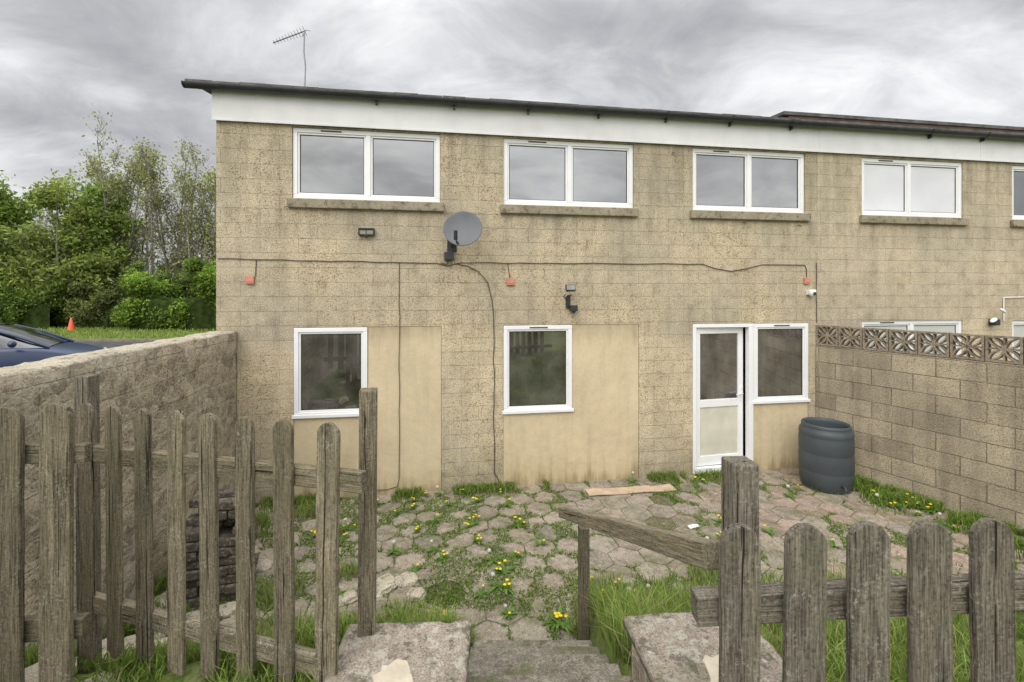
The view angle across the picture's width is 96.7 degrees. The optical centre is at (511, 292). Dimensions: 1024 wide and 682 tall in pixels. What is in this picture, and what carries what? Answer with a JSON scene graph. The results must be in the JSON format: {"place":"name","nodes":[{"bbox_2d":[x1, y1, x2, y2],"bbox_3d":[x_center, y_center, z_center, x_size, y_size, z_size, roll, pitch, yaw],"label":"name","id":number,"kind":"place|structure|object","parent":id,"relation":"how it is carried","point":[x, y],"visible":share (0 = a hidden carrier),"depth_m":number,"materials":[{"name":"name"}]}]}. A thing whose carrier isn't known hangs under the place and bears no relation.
{"place":"outdoors","nodes":[
{"label":"outdoors","id":0,"kind":"place"},
{"bbox_2d":[77,342,146,347],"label":"road","id":1,"kind":"structure","parent":0,"point":[108,344],"depth_m":18.75,"materials":[{"name":"asphalt"}]},
{"bbox_2d":[0,323,107,367],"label":"parked car","id":2,"kind":"object","parent":1,"relation":"on","point":[19,344],"visible":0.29,"depth_m":10.04,"materials":[{"name":"blue paint"}]},
{"bbox_2d":[36,326,214,338],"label":"verge grass","id":3,"kind":"structure","parent":0,"point":[91,330],"depth_m":23.01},
{"bbox_2d":[67,318,74,329],"bbox_3d":[-24.219,1.735,25.000,0.440,0.730,0.440,0,0,0],"label":"traffic cone","id":4,"kind":"object","parent":3,"relation":"on","point":[70,325],"visible":0.86,"depth_m":24.93,"materials":[{"name":"orange plastic"}]},
{"bbox_2d":[0,0,1023,282],"label":"sky","id":5,"kind":"structure","parent":0,"point":[62,62],"materials":[{"name":"grey"}]},
{"bbox_2d":[25,328,1023,681],"bbox_3d":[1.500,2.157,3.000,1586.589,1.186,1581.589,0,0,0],"label":"ground","id":6,"kind":"structure","parent":0,"point":[193,668],"depth_m":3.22,"materials":[{"name":"green plant"}]},
{"bbox_2d":[0,239,25,285],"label":"tree","id":7,"kind":"object","parent":6,"relation":"on","point":[1,252],"visible":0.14,"depth_m":27.30,"materials":[{"name":"green plant"}]},
{"bbox_2d":[0,170,60,290],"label":"tree","id":8,"kind":"object","parent":6,"relation":"on","point":[11,211],"visible":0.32,"depth_m":28.31,"materials":[{"name":"green plant"}]},
{"bbox_2d":[25,662,37,681],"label":"rubble stone","id":9,"kind":"object","parent":6,"relation":"on","point":[31,673],"visible":0.19,"depth_m":2.12,"materials":[{"name":"stone"}]},
{"bbox_2d":[14,186,57,251],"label":"tree","id":10,"kind":"object","parent":6,"relation":"on","point":[47,216],"visible":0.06,"depth_m":34.03,"materials":[{"name":"green plant"}]},
{"bbox_2d":[0,274,73,328],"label":"shrub","id":11,"kind":"object","parent":6,"relation":"on","point":[19,307],"visible":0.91,"depth_m":26.06,"materials":[{"name":"green plant"}]},
{"bbox_2d":[0,168,127,316],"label":"tree","id":12,"kind":"object","parent":6,"relation":"on","point":[49,198],"visible":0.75,"depth_m":27.00,"materials":[{"name":"green plant"}]},
{"bbox_2d":[36,150,143,276],"bbox_3d":[-27.859,-4.124,31.455,6.082,12.487,4.750,0,0,0],"label":"tree","id":13,"kind":"object","parent":6,"relation":"on","point":[59,218],"visible":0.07,"depth_m":30.86,"materials":[{"name":"green plant"}]},
{"bbox_2d":[41,173,146,308],"bbox_3d":[-26.583,-3.023,29.338,4.897,10.262,6.172,0,0,0],"label":"tree","id":14,"kind":"object","parent":6,"relation":"on","point":[96,197],"visible":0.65,"depth_m":29.04,"materials":[{"name":"green plant"}]},
{"bbox_2d":[61,278,136,328],"bbox_3d":[-23.916,0.636,26.806,4.747,3.070,1.936,0,0,0],"label":"shrub","id":15,"kind":"object","parent":6,"relation":"on","point":[95,311],"visible":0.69,"depth_m":26.50,"materials":[{"name":"green plant"}]},
{"bbox_2d":[74,638,130,665],"bbox_3d":[-2.353,2.088,2.600,0.325,0.114,0.260,-15,-8,42],"label":"rubble stone","id":16,"kind":"object","parent":6,"relation":"on","point":[104,642],"visible":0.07,"depth_m":2.62,"materials":[{"name":"stone"}]},
{"bbox_2d":[85,672,120,681],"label":"rubble stone","id":17,"kind":"object","parent":6,"relation":"on","point":[98,676],"visible":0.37,"depth_m":2.05,"materials":[{"name":"stone"}]},
{"bbox_2d":[11,261,202,323],"bbox_3d":[-29.727,0.044,28.245,25.548,4.310,2.885,0,0,0],"label":"hedge","id":18,"kind":"object","parent":6,"relation":"on","point":[184,280],"visible":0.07,"depth_m":27.82,"materials":[{"name":"green plant"}]},
{"bbox_2d":[73,339,161,341],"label":"kerb","id":19,"kind":"structure","parent":6,"relation":"on","point":[114,340],"depth_m":19.50,"materials":[{"name":"concrete"}]},
{"bbox_2d":[72,111,163,293],"bbox_3d":[-26.375,-4.806,30.306,6.538,13.841,3.938,0,0,37],"label":"tree","id":20,"kind":"object","parent":6,"relation":"on","point":[111,182],"visible":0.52,"depth_m":29.70,"materials":[{"name":"green plant"}]},
{"bbox_2d":[0,331,236,648],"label":"garden wall","id":21,"kind":"structure","parent":6,"relation":"on","point":[193,378],"depth_m":3.72,"materials":[{"name":"stone"}]},
{"bbox_2d":[124,634,135,648],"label":"rubble stone","id":22,"kind":"object","parent":6,"relation":"on","point":[130,639],"visible":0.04,"depth_m":2.95,"materials":[{"name":"stone"}]},
{"bbox_2d":[105,148,168,273],"bbox_3d":[-26.620,-4.084,32.334,4.225,12.402,4.957,0,0,-35],"label":"tree","id":23,"kind":"object","parent":6,"relation":"on","point":[137,251],"visible":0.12,"depth_m":31.95,"materials":[{"name":"green plant"}]},
{"bbox_2d":[116,259,185,295],"bbox_3d":[-31.342,-0.699,34.742,22.191,5.848,2.994,0,0,0],"label":"thicket","id":24,"kind":"object","parent":6,"relation":"on","point":[160,265],"depth_m":35.13,"materials":[{"name":"green plant"}]},
{"bbox_2d":[154,591,166,608],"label":"rubble stone","id":25,"kind":"object","parent":6,"relation":"on","point":[162,599],"visible":0.15,"depth_m":3.71,"materials":[{"name":"stone"}]},
{"bbox_2d":[121,136,201,283],"bbox_3d":[-23.445,-4.438,30.558,4.480,13.129,4.514,0,0,-33],"label":"tree","id":26,"kind":"object","parent":6,"relation":"on","point":[151,226],"visible":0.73,"depth_m":29.98,"materials":[{"name":"green plant"}]},
{"bbox_2d":[109,255,215,330],"bbox_3d":[-18.588,0.055,25.728,7.029,4.309,2.939,0,0,0],"label":"shrub","id":27,"kind":"object","parent":6,"relation":"on","point":[165,308],"visible":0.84,"depth_m":25.34,"materials":[{"name":"green plant"}]},
{"bbox_2d":[134,136,215,276],"bbox_3d":[-22.362,-4.247,30.987,4.906,12.725,3.849,0,0,-13],"label":"tree","id":28,"kind":"object","parent":6,"relation":"on","point":[178,238],"visible":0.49,"depth_m":30.42,"materials":[{"name":"green plant"}]},
{"bbox_2d":[149,160,215,292],"bbox_3d":[-21.755,-3.507,30.264,7.602,11.250,3.366,0,0,9],"label":"tree","id":29,"kind":"object","parent":6,"relation":"on","point":[197,221],"visible":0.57,"depth_m":29.83,"materials":[{"name":"green plant"}]},
{"bbox_2d":[0,374,377,681],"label":"picket fence","id":30,"kind":"object","parent":6,"relation":"on","point":[55,627],"visible":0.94,"depth_m":1.92,"materials":[{"name":"wood"}]},
{"bbox_2d":[181,165,215,262],"bbox_3d":[-20.994,-3.754,32.005,3.355,11.752,5.912,0,0,-26],"label":"tree","id":31,"kind":"object","parent":6,"relation":"on","point":[210,178],"visible":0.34,"depth_m":30.72,"materials":[{"name":"green plant"}]},
{"bbox_2d":[323,620,470,681],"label":"retaining wall","id":32,"kind":"structure","parent":6,"relation":"on","point":[435,651],"depth_m":1.89,"materials":[{"name":"stone"}]},
{"bbox_2d":[181,79,825,502],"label":"end terrace house","id":33,"kind":"structure","parent":6,"relation":"on","point":[641,367],"depth_m":6.11,"materials":[{"name":"concrete"}]},
{"bbox_2d":[245,276,254,283],"bbox_3d":[-3.221,-0.155,5.587,0.100,0.090,0.041,0,0,-9],"label":"junction box","id":34,"kind":"object","parent":33,"relation":"attached to","point":[249,279],"visible":1,"depth_m":5.57,"materials":[{"name":"red plastic"}]},
{"bbox_2d":[273,26,309,85],"bbox_3d":[-2.924,-3.087,6.008,0.457,0.874,0.164,0,0,-9],"label":"tv aerial","id":35,"kind":"object","parent":33,"relation":"attached to","point":[303,47],"visible":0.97,"depth_m":6.03,"materials":[{"name":"metal"}]},
{"bbox_2d":[292,327,367,418],"bbox_3d":[-2.288,1.008,5.766,0.925,1.131,0.088,0,0,-9],"label":"window","id":36,"kind":"structure","parent":33,"relation":"in","point":[331,363],"depth_m":5.76,"materials":[{"name":"white plastic"}]},
{"bbox_2d":[287,128,443,211],"bbox_3d":[-1.846,-1.565,5.840,1.926,1.016,0.150,0,0,-9],"label":"window","id":37,"kind":"structure","parent":33,"relation":"in","point":[333,169],"depth_m":5.85,"materials":[{"name":"white plastic"}]},
{"bbox_2d":[358,228,374,237],"bbox_3d":[-1.849,-0.758,5.784,0.196,0.127,0.059,0,0,-9],"label":"floodlight","id":38,"kind":"object","parent":33,"relation":"attached to","point":[366,232],"visible":1,"depth_m":5.77,"materials":[{"name":"black plastic"}]},
{"bbox_2d":[377,263,399,490],"bbox_3d":[-1.600,1.072,5.848,0.319,2.924,0.011,0,0,-9],"label":"wall cable","id":39,"kind":"object","parent":33,"relation":"attached to","point":[399,377],"depth_m":5.87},
{"bbox_2d":[443,211,481,260],"bbox_3d":[-0.725,-0.718,5.675,0.433,0.596,0.622,0,0,-45],"label":"satellite dish","id":40,"kind":"object","parent":33,"relation":"attached to","point":[462,228],"visible":1,"depth_m":5.64,"materials":[{"name":"grey metal"}]},
{"bbox_2d":[457,264,499,481],"bbox_3d":[-0.446,1.083,6.025,0.596,2.937,0.013,0,0,-9],"label":"wall cable","id":41,"kind":"object","parent":33,"relation":"attached to","point":[493,366],"depth_m":6.05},
{"bbox_2d":[507,278,514,284],"bbox_3d":[-0.017,-0.145,6.080,0.100,0.090,0.041,0,0,-9],"label":"junction box","id":42,"kind":"object","parent":33,"relation":"attached to","point":[510,281],"visible":1,"depth_m":6.07,"materials":[{"name":"red plastic"}]},
{"bbox_2d":[217,258,806,277],"bbox_3d":[0.399,-0.321,6.155,8.065,0.202,0.012,0,0,-9],"label":"wall cable","id":43,"kind":"object","parent":33,"relation":"attached to","point":[497,262],"depth_m":6.04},
{"bbox_2d":[502,325,573,414],"bbox_3d":[0.351,1.033,6.172,0.985,1.181,0.088,0,0,-9],"label":"window","id":44,"kind":"structure","parent":33,"relation":"in","point":[537,359],"depth_m":6.17,"materials":[{"name":"white plastic"}]},
{"bbox_2d":[500,138,638,216],"bbox_3d":[0.793,-1.565,6.246,1.936,1.016,0.150,0,0,-9],"label":"window","id":45,"kind":"structure","parent":33,"relation":"in","point":[542,177],"depth_m":6.26,"materials":[{"name":"white plastic"}]},
{"bbox_2d":[563,284,577,312],"bbox_3d":[0.784,0.085,6.138,0.200,0.391,0.171,0,0,-9],"label":"floodlight","id":46,"kind":"object","parent":33,"relation":"attached to","point":[571,288],"visible":1,"depth_m":6.12,"materials":[{"name":"black plastic"}]},
{"bbox_2d":[696,327,742,465],"bbox_3d":[3.021,1.505,6.623,0.800,1.990,0.109,0,0,-13],"label":"door","id":47,"kind":"structure","parent":33,"relation":"in","point":[719,351],"depth_m":6.64,"materials":[{"name":"white plastic"}]},
{"bbox_2d":[690,148,810,221],"bbox_3d":[3.472,-1.565,6.658,1.904,1.016,0.150,0,0,-9],"label":"window","id":48,"kind":"structure","parent":33,"relation":"in","point":[727,184],"depth_m":6.67,"materials":[{"name":"white plastic"}]},
{"bbox_2d":[753,323,810,403],"bbox_3d":[3.966,1.039,6.730,0.936,1.168,0.092,0,0,-9],"label":"window","id":49,"kind":"structure","parent":33,"relation":"in","point":[780,350],"depth_m":6.73,"materials":[{"name":"white plastic"}]},
{"bbox_2d":[803,278,810,283],"bbox_3d":[4.382,-0.175,6.756,0.100,0.090,0.041,0,0,-9],"label":"junction box","id":50,"kind":"object","parent":33,"relation":"attached to","point":[806,280],"visible":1,"depth_m":6.74,"materials":[{"name":"red plastic"}]},
{"bbox_2d":[806,290,816,296],"bbox_3d":[4.428,0.007,6.715,0.100,0.105,0.138,0,0,-9],"label":"security camera","id":51,"kind":"object","parent":33,"relation":"attached to","point":[812,293],"visible":1,"depth_m":6.69,"materials":[{"name":"white plastic"}]},
{"bbox_2d":[816,263,816,322],"bbox_3d":[4.544,0.000,6.793,0.017,0.900,0.010,0,0,-9],"label":"wall cable","id":52,"kind":"object","parent":33,"relation":"attached to","point":[816,292],"depth_m":6.79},
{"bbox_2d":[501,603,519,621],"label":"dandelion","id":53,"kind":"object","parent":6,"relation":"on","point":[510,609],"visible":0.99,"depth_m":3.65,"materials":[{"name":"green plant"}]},
{"bbox_2d":[467,640,632,681],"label":"steps","id":54,"kind":"structure","parent":6,"relation":"on","point":[538,661],"depth_m":2.59,"materials":[{"name":"concrete"}]},
{"bbox_2d":[545,605,569,633],"bbox_3d":[0.357,2.564,3.550,0.171,0.076,0.285,0,0,-17],"label":"dandelion","id":55,"kind":"object","parent":6,"relation":"on","point":[557,617],"visible":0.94,"depth_m":3.56,"materials":[{"name":"green plant"}]},
{"bbox_2d":[553,614,577,632],"bbox_3d":[0.437,2.546,3.539,0.250,0.111,0.158,0,0,32],"label":"dandelion","id":56,"kind":"object","parent":6,"relation":"on","point":[558,621],"visible":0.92,"depth_m":3.53,"materials":[{"name":"green plant"}]},
{"bbox_2d":[558,507,718,639],"bbox_3d":[0.547,1.726,2.494,0.159,1.947,2.295,0,0,-5],"label":"handrail","id":57,"kind":"object","parent":6,"relation":"on","point":[699,552],"visible":0.84,"depth_m":2.03,"materials":[{"name":"wood"}]},
{"bbox_2d":[623,612,781,681],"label":"retaining wall","id":58,"kind":"structure","parent":6,"relation":"on","point":[676,647],"depth_m":1.92,"materials":[{"name":"stone"}]},
{"bbox_2d":[691,456,1023,681],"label":"picket fence","id":59,"kind":"object","parent":6,"relation":"on","point":[929,594],"visible":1,"depth_m":1.15,"materials":[{"name":"wood"}]},
{"bbox_2d":[771,111,1023,360],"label":"terrace house","id":60,"kind":"structure","parent":6,"relation":"on","point":[920,225],"depth_m":7.08,"materials":[{"name":"stone"}]},
{"bbox_2d":[862,320,960,354],"bbox_3d":[6.223,1.065,7.113,1.836,1.266,0.078,0,0,-9],"label":"window","id":61,"kind":"structure","parent":60,"relation":"in","point":[953,326],"depth_m":7.13,"materials":[{"name":"white plastic"}]},
{"bbox_2d":[860,158,968,225],"bbox_3d":[6.228,-1.558,7.080,1.936,1.001,0.145,0,0,-9],"label":"window","id":62,"kind":"structure","parent":60,"relation":"in","point":[893,191],"depth_m":7.08,"materials":[{"name":"white plastic"}]},
{"bbox_2d":[989,308,1005,325],"bbox_3d":[7.670,0.384,7.216,0.283,0.272,0.134,0,0,-9],"label":"twin security light","id":63,"kind":"object","parent":60,"relation":"attached to","point":[995,321],"visible":1,"depth_m":7.18,"materials":[{"name":"white plastic"}]},
{"bbox_2d":[1010,166,1023,226],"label":"window","id":64,"kind":"structure","parent":60,"relation":"in","point":[1017,220],"depth_m":7.42,"materials":[{"name":"white plastic"}]},
{"bbox_2d":[1012,320,1023,359],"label":"window","id":65,"kind":"structure","parent":60,"relation":"in","point":[1018,325],"depth_m":7.42,"materials":[{"name":"white plastic"}]},
{"bbox_2d":[815,325,1023,533],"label":"garden wall","id":66,"kind":"structure","parent":6,"relation":"on","point":[947,427],"depth_m":5.56,"materials":[{"name":"concrete"}]},
{"bbox_2d":[186,464,1023,640],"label":"patio","id":67,"kind":"structure","parent":0,"point":[639,505],"depth_m":4.81,"materials":[{"name":"stone"}]},
{"bbox_2d":[135,631,166,639],"bbox_3d":[-2.751,2.572,3.492,0.234,0.127,0.309,-11,5,-33],"label":"rubble stone","id":68,"kind":"object","parent":67,"relation":"on","point":[161,635],"visible":0.07,"depth_m":3.41,"materials":[{"name":"stone"}]},
{"bbox_2d":[186,610,199,617],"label":"rubble stone","id":69,"kind":"object","parent":67,"relation":"on","point":[195,613],"visible":0.12,"depth_m":3.58,"materials":[{"name":"stone"}]},
{"bbox_2d":[186,488,258,608],"bbox_3d":[-2.555,2.179,4.001,0.490,0.842,0.491,0,0,-14],"label":"stone stack","id":70,"kind":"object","parent":67,"relation":"on","point":[227,561],"depth_m":3.82,"materials":[{"name":"stone"}]},
{"bbox_2d":[219,601,235,619],"bbox_3d":[-2.297,2.584,3.704,0.191,0.089,0.170,2,-4,-31],"label":"rubble stone","id":71,"kind":"object","parent":67,"relation":"on","point":[227,609],"visible":0.55,"depth_m":3.65,"materials":[{"name":"stone"}]},
{"bbox_2d":[255,559,273,571],"bbox_3d":[-2.351,2.582,4.302,0.184,0.092,0.160,8,-3,-12],"label":"rubble stone","id":72,"kind":"object","parent":67,"relation":"on","point":[264,565],"visible":0.73,"depth_m":4.26,"materials":[{"name":"stone"}]},
{"bbox_2d":[300,530,315,538],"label":"dandelion","id":73,"kind":"object","parent":67,"relation":"on","point":[311,535],"visible":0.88,"depth_m":4.81,"materials":[{"name":"green plant"}]},
{"bbox_2d":[339,531,354,543],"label":"dandelion","id":74,"kind":"object","parent":67,"relation":"on","point":[345,537],"visible":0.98,"depth_m":4.81,"materials":[{"name":"green plant"}]},
{"bbox_2d":[339,590,357,606],"bbox_3d":[-1.401,2.587,3.852,0.185,0.070,0.164,-8,-7,-25],"label":"rubble stone","id":75,"kind":"object","parent":67,"relation":"on","point":[351,596],"visible":0.76,"depth_m":3.81,"materials":[{"name":"stone"}]},
{"bbox_2d":[376,573,397,597],"bbox_3d":[-1.162,2.590,3.997,0.287,0.078,0.238,-14,9,-37],"label":"rubble stone","id":76,"kind":"object","parent":67,"relation":"on","point":[386,583],"visible":0.62,"depth_m":3.98,"materials":[{"name":"stone"}]},
{"bbox_2d":[387,540,402,555],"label":"dandelion","id":77,"kind":"object","parent":67,"relation":"on","point":[393,542],"visible":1,"depth_m":4.51,"materials":[{"name":"green plant"}]},
{"bbox_2d":[394,571,417,588],"bbox_3d":[-0.950,2.586,4.079,0.216,0.076,0.183,-3,5,-32],"label":"rubble stone","id":78,"kind":"object","parent":67,"relation":"on","point":[406,579],"visible":0.84,"depth_m":4.05,"materials":[{"name":"stone"}]},
{"bbox_2d":[406,563,422,574],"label":"dandelion","id":79,"kind":"object","parent":67,"relation":"on","point":[414,570],"visible":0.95,"depth_m":4.25,"materials":[{"name":"green plant"}]},
{"bbox_2d":[406,587,425,600],"bbox_3d":[-0.821,2.587,3.898,0.167,0.074,0.149,-3,-1,16],"label":"rubble stone","id":80,"kind":"object","parent":67,"relation":"on","point":[416,592],"visible":0.84,"depth_m":3.87,"materials":[{"name":"stone"}]},
{"bbox_2d":[408,524,423,532],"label":"dandelion","id":81,"kind":"object","parent":67,"relation":"on","point":[417,528],"visible":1,"depth_m":4.94,"materials":[{"name":"green plant"}]},
{"bbox_2d":[425,513,440,523],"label":"dandelion","id":82,"kind":"object","parent":67,"relation":"on","point":[434,519],"visible":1,"depth_m":5.14,"materials":[{"name":"green plant"}]},
{"bbox_2d":[427,540,441,552],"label":"dandelion","id":83,"kind":"object","parent":67,"relation":"on","point":[433,547],"visible":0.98,"depth_m":4.57,"materials":[{"name":"green plant"}]},
{"bbox_2d":[434,550,449,561],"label":"dandelion","id":84,"kind":"object","parent":67,"relation":"on","point":[442,556],"visible":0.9,"depth_m":4.44,"materials":[{"name":"green plant"}]},
{"bbox_2d":[436,552,453,562],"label":"dandelion","id":85,"kind":"object","parent":67,"relation":"on","point":[444,554],"visible":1,"depth_m":4.42,"materials":[{"name":"green plant"}]},
{"bbox_2d":[464,497,483,504],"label":"dandelion","id":86,"kind":"object","parent":67,"relation":"on","point":[476,501],"visible":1,"depth_m":5.60,"materials":[{"name":"green plant"}]},
{"bbox_2d":[471,534,484,545],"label":"dandelion","id":87,"kind":"object","parent":67,"relation":"on","point":[479,541],"visible":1,"depth_m":4.72,"materials":[{"name":"green plant"}]},
{"bbox_2d":[473,584,491,598],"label":"dandelion","id":88,"kind":"object","parent":67,"relation":"on","point":[483,591],"visible":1,"depth_m":3.91,"materials":[{"name":"green plant"}]},
{"bbox_2d":[483,548,505,565],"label":"dandelion","id":89,"kind":"object","parent":67,"relation":"on","point":[490,559],"visible":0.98,"depth_m":4.38,"materials":[{"name":"green plant"}]},
{"bbox_2d":[486,572,513,591],"bbox_3d":[-0.095,2.526,3.999,0.252,0.149,0.163,0,0,-17],"label":"dandelion","id":90,"kind":"object","parent":67,"relation":"on","point":[492,574],"visible":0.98,"depth_m":3.99,"materials":[{"name":"green plant"}]},
{"bbox_2d":[493,564,510,577],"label":"dandelion","id":91,"kind":"object","parent":67,"relation":"on","point":[499,572],"visible":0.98,"depth_m":4.19,"materials":[{"name":"green plant"}]},
{"bbox_2d":[493,559,515,570],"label":"dandelion","id":92,"kind":"object","parent":67,"relation":"on","point":[503,566],"visible":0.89,"depth_m":4.24,"materials":[{"name":"green plant"}]},
{"bbox_2d":[496,578,513,595],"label":"dandelion","id":93,"kind":"object","parent":67,"relation":"on","point":[506,589],"visible":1,"depth_m":3.97,"materials":[{"name":"green plant"}]},
{"bbox_2d":[498,498,513,508],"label":"dandelion","id":94,"kind":"object","parent":67,"relation":"on","point":[506,504],"visible":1,"depth_m":5.53,"materials":[{"name":"green plant"}]},
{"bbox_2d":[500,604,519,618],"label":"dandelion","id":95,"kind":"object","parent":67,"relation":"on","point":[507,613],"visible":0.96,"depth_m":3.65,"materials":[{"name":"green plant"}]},
{"bbox_2d":[504,516,522,527],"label":"dandelion","id":96,"kind":"object","parent":67,"relation":"on","point":[517,525],"visible":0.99,"depth_m":5.05,"materials":[{"name":"green plant"}]},
{"bbox_2d":[509,550,521,557],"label":"dandelion","id":97,"kind":"object","parent":67,"relation":"on","point":[513,554],"visible":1,"depth_m":4.48,"materials":[{"name":"green plant"}]},
{"bbox_2d":[513,519,530,527],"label":"dandelion","id":98,"kind":"object","parent":67,"relation":"on","point":[518,523],"visible":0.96,"depth_m":5.04,"materials":[{"name":"green plant"}]},
{"bbox_2d":[532,537,546,545],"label":"dandelion","id":99,"kind":"object","parent":67,"relation":"on","point":[540,543],"visible":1,"depth_m":4.69,"materials":[{"name":"green plant"}]},
{"bbox_2d":[541,612,564,631],"bbox_3d":[0.351,2.562,3.542,0.188,0.078,0.232,0,0,42],"label":"dandelion","id":100,"kind":"object","parent":67,"relation":"on","point":[548,622],"visible":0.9,"depth_m":3.54,"materials":[{"name":"green plant"}]},
{"bbox_2d":[585,484,675,495],"bbox_3d":[1.552,2.578,5.951,1.180,0.025,0.179,0,0,-8],"label":"wooden board","id":101,"kind":"object","parent":67,"relation":"on","point":[622,490],"visible":1,"depth_m":5.94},
{"bbox_2d":[257,472,1017,629],"bbox_3d":[1.000,2.594,5.049,8.004,0.031,3.108,0,0,0],"label":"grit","id":102,"kind":"object","parent":67,"relation":"on","point":[622,546],"visible":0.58,"depth_m":4.76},
{"bbox_2d":[760,524,779,537],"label":"dandelion","id":103,"kind":"object","parent":67,"relation":"on","point":[768,531],"visible":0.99,"depth_m":4.92,"materials":[{"name":"green plant"}]},
{"bbox_2d":[780,485,795,500],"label":"dandelion","id":104,"kind":"object","parent":67,"relation":"on","point":[790,495],"visible":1,"depth_m":5.80,"materials":[{"name":"green plant"}]},
{"bbox_2d":[798,417,854,494],"bbox_3d":[4.220,2.173,6.120,0.628,0.855,0.628,0,0,-41],"label":"water butt","id":105,"kind":"object","parent":67,"relation":"on","point":[826,454],"visible":1,"depth_m":5.88,"materials":[{"name":"black plastic"}]},
{"bbox_2d":[827,538,842,548],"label":"dandelion","id":106,"kind":"object","parent":67,"relation":"on","point":[832,542],"visible":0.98,"depth_m":4.67,"materials":[{"name":"green plant"}]},
{"bbox_2d":[882,500,902,508],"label":"dandelion","id":107,"kind":"object","parent":67,"relation":"on","point":[894,506],"visible":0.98,"depth_m":5.49,"materials":[{"name":"green plant"}]},
{"bbox_2d":[920,503,935,513],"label":"dandelion","id":108,"kind":"object","parent":67,"relation":"on","point":[931,511],"visible":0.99,"depth_m":5.35,"materials":[{"name":"green plant"}]},
{"bbox_2d":[932,512,954,527],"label":"dandelion","id":109,"kind":"object","parent":67,"relation":"on","point":[939,513],"visible":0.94,"depth_m":5.10,"materials":[{"name":"green plant"}]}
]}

